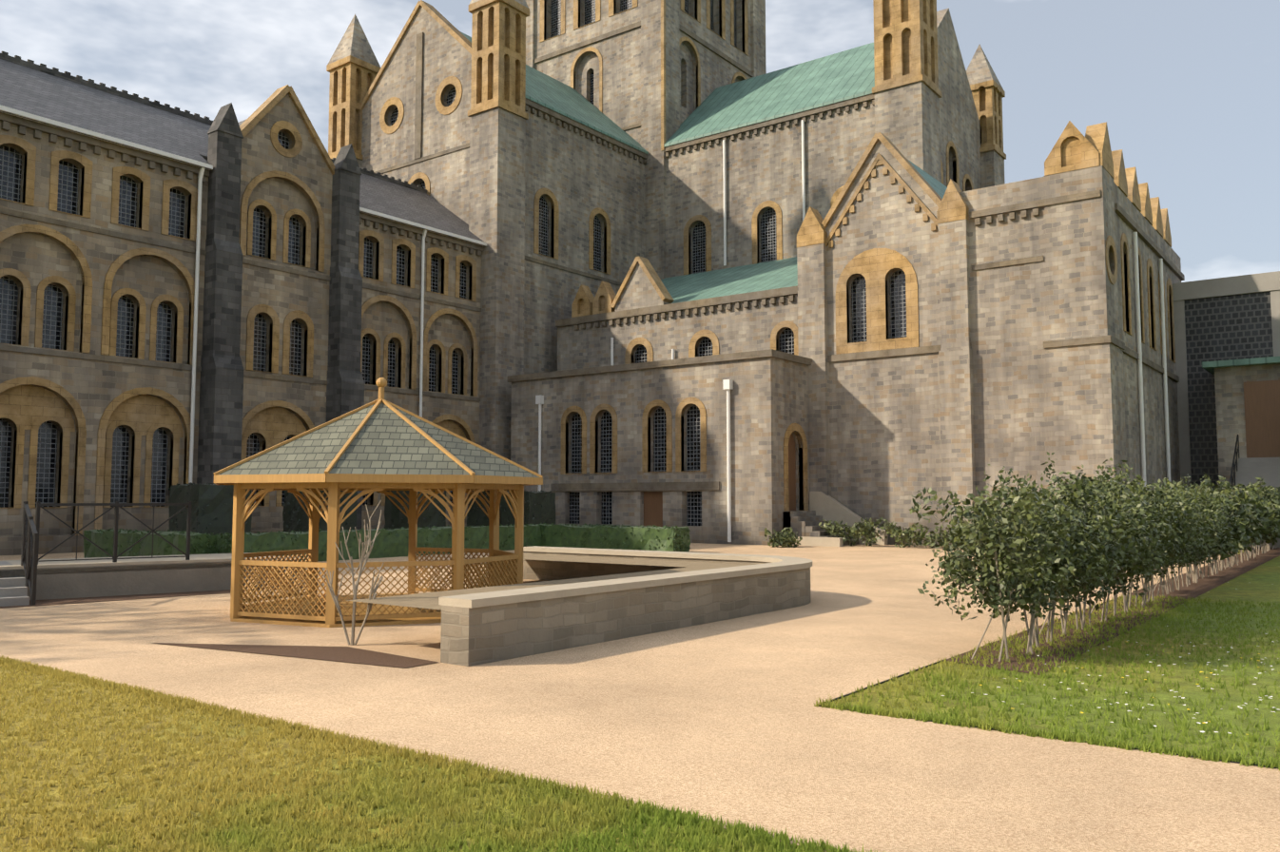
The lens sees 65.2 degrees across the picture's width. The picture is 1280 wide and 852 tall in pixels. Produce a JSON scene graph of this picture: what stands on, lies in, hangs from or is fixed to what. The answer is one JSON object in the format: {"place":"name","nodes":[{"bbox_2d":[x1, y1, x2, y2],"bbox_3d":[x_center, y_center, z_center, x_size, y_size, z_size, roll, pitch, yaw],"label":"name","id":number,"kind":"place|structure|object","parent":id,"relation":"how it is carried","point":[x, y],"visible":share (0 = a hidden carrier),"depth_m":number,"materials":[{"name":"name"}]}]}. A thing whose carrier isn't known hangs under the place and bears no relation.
{"place":"outdoors","nodes":[
{"label":"outdoors","id":0,"kind":"place"},
{"bbox_2d":[0,552,299,576],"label":"coping","id":1,"kind":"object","parent":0,"point":[195,558],"depth_m":19.62,"materials":[{"name":"beige stone"}]},
{"bbox_2d":[240,93,332,205],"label":"wing gable walls","id":2,"kind":"structure","parent":0,"point":[306,164],"depth_m":41.64,"materials":[{"name":"grey stone"}]},
{"bbox_2d":[239,84,335,174],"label":"wing gable dressings","id":3,"kind":"structure","parent":2,"relation":"attached to","point":[260,113],"depth_m":41.58,"materials":[{"name":"beige stone"}]},
{"bbox_2d":[168,484,555,535],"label":"yew blocks","id":4,"kind":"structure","parent":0,"point":[199,494],"depth_m":36.62,"materials":[{"name":"green plant"}]},
{"bbox_2d":[168,482,555,534],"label":"yew leaves","id":5,"kind":"object","parent":4,"relation":"attached to","point":[190,483],"visible":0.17,"depth_m":36.38,"materials":[{"name":"green plant"}]},
{"bbox_2d":[83,523,690,562],"bbox_3d":[-7.742,3.728,32.611,6.620,0.981,18.387,-8,-9,63],"label":"box hedge","id":6,"kind":"object","parent":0,"point":[394,544],"depth_m":31.69,"materials":[{"name":"green plant"}]},
{"bbox_2d":[0,0,906,525],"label":"windows","id":7,"kind":"structure","parent":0,"point":[9,190],"depth_m":41.14,"materials":[{"name":"black glass"}]},
{"bbox_2d":[0,543,1279,851],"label":"paved path","id":8,"kind":"structure","parent":0,"point":[727,720],"depth_m":8.54,"materials":[{"name":"beige concrete"}]},
{"bbox_2d":[0,561,29,606],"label":"terrace steps","id":9,"kind":"structure","parent":8,"relation":"on","point":[13,591],"depth_m":17.43,"materials":[{"name":"stone"}]},
{"bbox_2d":[0,586,303,608],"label":"curb","id":10,"kind":"structure","parent":8,"relation":"on","point":[45,602],"depth_m":18.52,"materials":[{"name":"beige stone"}]},
{"bbox_2d":[154,642,438,667],"bbox_3d":[-4.147,2.712,12.132,4.240,0.001,0.894,-2,-5,27],"label":"mulch bed","id":11,"kind":"object","parent":8,"relation":"on","point":[348,654],"visible":1,"depth_m":11.87,"materials":[{"name":"brown soil"}]},
{"bbox_2d":[324,500,384,645],"bbox_3d":[-3.591,1.856,12.709,1.068,1.825,0.580,-2,-4,21],"label":"bare shrub","id":12,"kind":"object","parent":8,"relation":"on","point":[356,585],"visible":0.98,"depth_m":12.57,"materials":[{"name":"grey plant"}]},
{"bbox_2d":[213,377,543,627],"bbox_3d":[-4.380,1.115,16.811,5.435,3.890,5.435,-3,-5,37],"label":"gazebo frame","id":13,"kind":"object","parent":8,"relation":"on","point":[310,608],"visible":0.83,"depth_m":15.01,"materials":[{"name":"brown wood"}]},
{"bbox_2d":[216,402,539,477],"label":"gazebo roof shingles","id":14,"kind":"object","parent":13,"relation":"on","point":[387,440],"visible":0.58,"depth_m":15.33,"materials":[{"name":"grey tile"}]},
{"bbox_2d":[440,551,810,666],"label":"planter wall","id":15,"kind":"structure","parent":8,"relation":"on","point":[473,636],"depth_m":13.29,"materials":[{"name":"grey stone"}]},
{"bbox_2d":[346,553,756,609],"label":"planter soil","id":16,"kind":"structure","parent":15,"relation":"in","point":[427,600],"depth_m":15.97,"materials":[{"name":"brown soil"}]},
{"bbox_2d":[438,545,812,608],"bbox_3d":[0.316,2.415,17.304,5.686,0.090,12.521,0,-4,-2],"label":"wall coping","id":17,"kind":"object","parent":15,"relation":"on","point":[777,563],"visible":0.96,"depth_m":14.29,"materials":[{"name":"beige stone"}]},
{"bbox_2d":[510,356,809,545],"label":"block walls","id":18,"kind":"structure","parent":8,"relation":"on","point":[768,400],"depth_m":42.19,"materials":[{"name":"stone"}]},
{"bbox_2d":[507,349,812,511],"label":"block dressings","id":19,"kind":"structure","parent":18,"relation":"on","point":[652,405],"depth_m":42.92,"materials":[{"name":"stone"}]},
{"bbox_2d":[643,434,795,526],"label":"doors","id":20,"kind":"structure","parent":18,"relation":"on","point":[652,508],"depth_m":43.05,"materials":[{"name":"brown wood"}]},
{"bbox_2d":[782,510,858,545],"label":"steps","id":21,"kind":"structure","parent":8,"relation":"on","point":[804,523],"depth_m":39.96,"materials":[{"name":"grey stone"}]},
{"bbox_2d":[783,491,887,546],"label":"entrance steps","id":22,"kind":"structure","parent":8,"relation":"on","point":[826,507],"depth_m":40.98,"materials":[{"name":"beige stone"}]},
{"bbox_2d":[0,544,1279,851],"bbox_3d":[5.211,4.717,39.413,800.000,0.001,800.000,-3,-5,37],"label":"lawn","id":23,"kind":"structure","parent":0,"point":[1259,583],"depth_m":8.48,"materials":[{"name":"green plant"}]},
{"bbox_2d":[0,559,299,600],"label":"retaining wall","id":24,"kind":"structure","parent":23,"relation":"on","point":[96,584],"depth_m":19.10,"materials":[{"name":"stone"}]},
{"bbox_2d":[20,501,191,605],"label":"iron railings","id":25,"kind":"object","parent":24,"relation":"on","point":[29,560],"visible":0.98,"depth_m":18.56,"materials":[{"name":"black metal"}]},
{"bbox_2d":[0,120,481,555],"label":"wing walls","id":26,"kind":"structure","parent":23,"relation":"on","point":[94,388],"depth_m":37.17,"materials":[{"name":"grey stone"}]},
{"bbox_2d":[0,199,467,508],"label":"recessed arch panels","id":27,"kind":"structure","parent":26,"relation":"attached to","point":[31,408],"depth_m":36.49,"materials":[{"name":"stone"}]},
{"bbox_2d":[0,112,484,535],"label":"wing dressings","id":28,"kind":"structure","parent":26,"relation":"attached to","point":[54,133],"depth_m":37.38,"materials":[{"name":"beige stone"}]},
{"bbox_2d":[0,58,484,246],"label":"wing roof","id":29,"kind":"structure","parent":26,"relation":"on","point":[41,93],"depth_m":38.99,"materials":[{"name":"grey tile"}]},
{"bbox_2d":[0,51,426,193],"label":"roof ridge tiles","id":30,"kind":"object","parent":29,"relation":"on","point":[54,71],"depth_m":41.54,"materials":[{"name":"stone"}]},
{"bbox_2d":[0,105,486,483],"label":"gutter pipes","id":31,"kind":"object","parent":26,"relation":"attached to","point":[138,146],"visible":0.67,"depth_m":37.86,"materials":[{"name":"grey metal"}]},
{"bbox_2d":[196,102,364,529],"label":"buttresses","id":32,"kind":"structure","parent":26,"relation":"attached to","point":[221,411],"depth_m":38.67,"materials":[{"name":"grey stone"}]},
{"bbox_2d":[327,0,644,460],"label":"transept walls","id":33,"kind":"structure","parent":23,"relation":"on","point":[496,175],"depth_m":53.91,"materials":[{"name":"grey stone"}]},
{"bbox_2d":[326,0,647,286],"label":"transept dressings","id":34,"kind":"structure","parent":33,"relation":"attached to","point":[495,48],"depth_m":54.56,"materials":[{"name":"beige stone"}]},
{"bbox_2d":[460,31,648,154],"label":"copper roof","id":35,"kind":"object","parent":33,"relation":"on","point":[554,95],"visible":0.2,"depth_m":59.61,"materials":[{"name":"teal metal"}]},
{"bbox_2d":[524,0,766,279],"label":"tower walls","id":36,"kind":"structure","parent":23,"relation":"on","point":[631,76],"depth_m":63.94,"materials":[{"name":"beige stone"}]},
{"bbox_2d":[533,0,753,150],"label":"tower dressings","id":37,"kind":"structure","parent":36,"relation":"attached to","point":[611,7],"depth_m":65.21,"materials":[{"name":"beige stone"}]},
{"bbox_2d":[557,263,797,370],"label":"aisle walls","id":38,"kind":"structure","parent":23,"relation":"on","point":[744,329],"depth_m":48.47,"materials":[{"name":"grey stone"}]},
{"bbox_2d":[555,255,798,364],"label":"aisle dressings","id":39,"kind":"structure","parent":38,"relation":"attached to","point":[587,307],"depth_m":48.84,"materials":[{"name":"beige stone"}]},
{"bbox_2d":[660,256,797,303],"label":"roof","id":40,"kind":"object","parent":38,"relation":"on","point":[752,278],"visible":0.29,"depth_m":52.13,"materials":[{"name":"teal metal"}]},
{"bbox_2d":[665,7,1004,277],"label":"chancel walls","id":41,"kind":"structure","parent":23,"relation":"on","point":[921,125],"depth_m":56.76,"materials":[{"name":"beige stone"}]},
{"bbox_2d":[663,42,874,147],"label":"roof","id":42,"kind":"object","parent":41,"relation":"on","point":[847,74],"visible":0.25,"depth_m":59.30,"materials":[{"name":"teal metal"}]},
{"bbox_2d":[663,0,1006,275],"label":"chancel dressings","id":43,"kind":"structure","parent":41,"relation":"attached to","point":[905,42],"depth_m":53.15,"materials":[{"name":"beige stone"}]},
{"bbox_2d":[535,119,1171,542],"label":"downpipes","id":44,"kind":"object","parent":23,"relation":"on","point":[727,386],"visible":0.71,"depth_m":44.22,"materials":[{"name":"grey metal"}]},
{"bbox_2d":[764,516,982,549],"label":"shrub leaves","id":45,"kind":"object","parent":23,"relation":"on","point":[787,537],"visible":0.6,"depth_m":38.14,"materials":[{"name":"green plant"}]},
{"bbox_2d":[825,139,942,545],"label":"chapel gable walls","id":46,"kind":"structure","parent":23,"relation":"on","point":[885,437],"depth_m":40.81,"materials":[{"name":"grey stone"}]},
{"bbox_2d":[796,218,977,546],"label":"buttresses","id":47,"kind":"structure","parent":46,"relation":"attached to","point":[958,453],"depth_m":39.11,"materials":[{"name":"beige stone"}]},
{"bbox_2d":[796,178,969,247],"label":"pinnacles","id":48,"kind":"object","parent":47,"relation":"on","point":[953,206],"visible":0.68,"depth_m":39.55,"materials":[{"name":"beige stone"}]},
{"bbox_2d":[820,132,970,362],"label":"chapel gable dressings","id":49,"kind":"structure","parent":46,"relation":"attached to","point":[874,266],"depth_m":41.25,"materials":[{"name":"beige stone"}]},
{"bbox_2d":[908,159,947,198],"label":"roof","id":50,"kind":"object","parent":46,"relation":"on","point":[938,187],"depth_m":44.12,"materials":[{"name":"teal metal"}]},
{"bbox_2d":[818,659,1278,769],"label":"path edging","id":51,"kind":"object","parent":23,"relation":"on","point":[850,693],"visible":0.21,"depth_m":8.84,"materials":[{"name":"black metal"}]},
{"bbox_2d":[959,165,1181,523],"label":"block walls","id":52,"kind":"structure","parent":23,"relation":"on","point":[1073,408],"depth_m":37.50,"materials":[{"name":"stone"}]},
{"bbox_2d":[969,120,1184,382],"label":"block dressings","id":53,"kind":"structure","parent":52,"relation":"on","point":[1074,148],"depth_m":38.56,"materials":[{"name":"stone"}]},
{"bbox_2d":[940,640,1278,733],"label":"daisies","id":54,"kind":"object","parent":23,"relation":"on","point":[1170,690],"visible":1,"depth_m":9.06,"materials":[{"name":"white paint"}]},
{"bbox_2d":[946,546,1279,675],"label":"soil bed","id":55,"kind":"object","parent":23,"relation":"on","point":[1200,587],"visible":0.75,"depth_m":15.43,"materials":[{"name":"brown soil"}]},
{"bbox_2d":[909,451,1279,661],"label":"hedge row","id":56,"kind":"object","parent":55,"relation":"on","point":[1141,530],"depth_m":12.54,"materials":[{"name":"green plant"}]},
{"bbox_2d":[1172,271,1279,488],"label":"modern building frame","id":57,"kind":"object","parent":23,"relation":"on","point":[1268,281],"visible":0.36,"depth_m":47.23,"materials":[{"name":"grey concrete"}]},
{"bbox_2d":[1183,290,1273,492],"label":"lattice screen wall","id":58,"kind":"structure","parent":57,"relation":"in","point":[1230,327],"depth_m":46.86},
{"bbox_2d":[0,0,1279,282],"label":"sky","id":59,"kind":"structure","parent":0,"point":[1188,91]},
{"bbox_2d":[1229,434,1239,485],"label":"modern chapel railings","id":60,"kind":"object","parent":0,"point":[1233,465],"visible":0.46,"depth_m":42.05,"materials":[{"name":"black metal"}]},
{"bbox_2d":[1214,363,1279,490],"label":"wall","id":61,"kind":"structure","parent":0,"point":[1230,403],"depth_m":43.59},
{"bbox_2d":[1202,356,1279,375],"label":"flat roof","id":62,"kind":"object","parent":61,"relation":"on","point":[1209,366],"visible":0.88,"depth_m":43.18,"materials":[{"name":"metal"}]},
{"bbox_2d":[1243,379,1279,457],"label":"modern chapel door","id":63,"kind":"structure","parent":61,"relation":"in","point":[1262,408],"depth_m":42.88,"materials":[{"name":"brown wood"}]},
{"bbox_2d":[1234,457,1279,547],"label":"modern chapel steps","id":64,"kind":"structure","parent":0,"point":[1251,469],"depth_m":41.96,"materials":[{"name":"grey concrete"}]}
]}

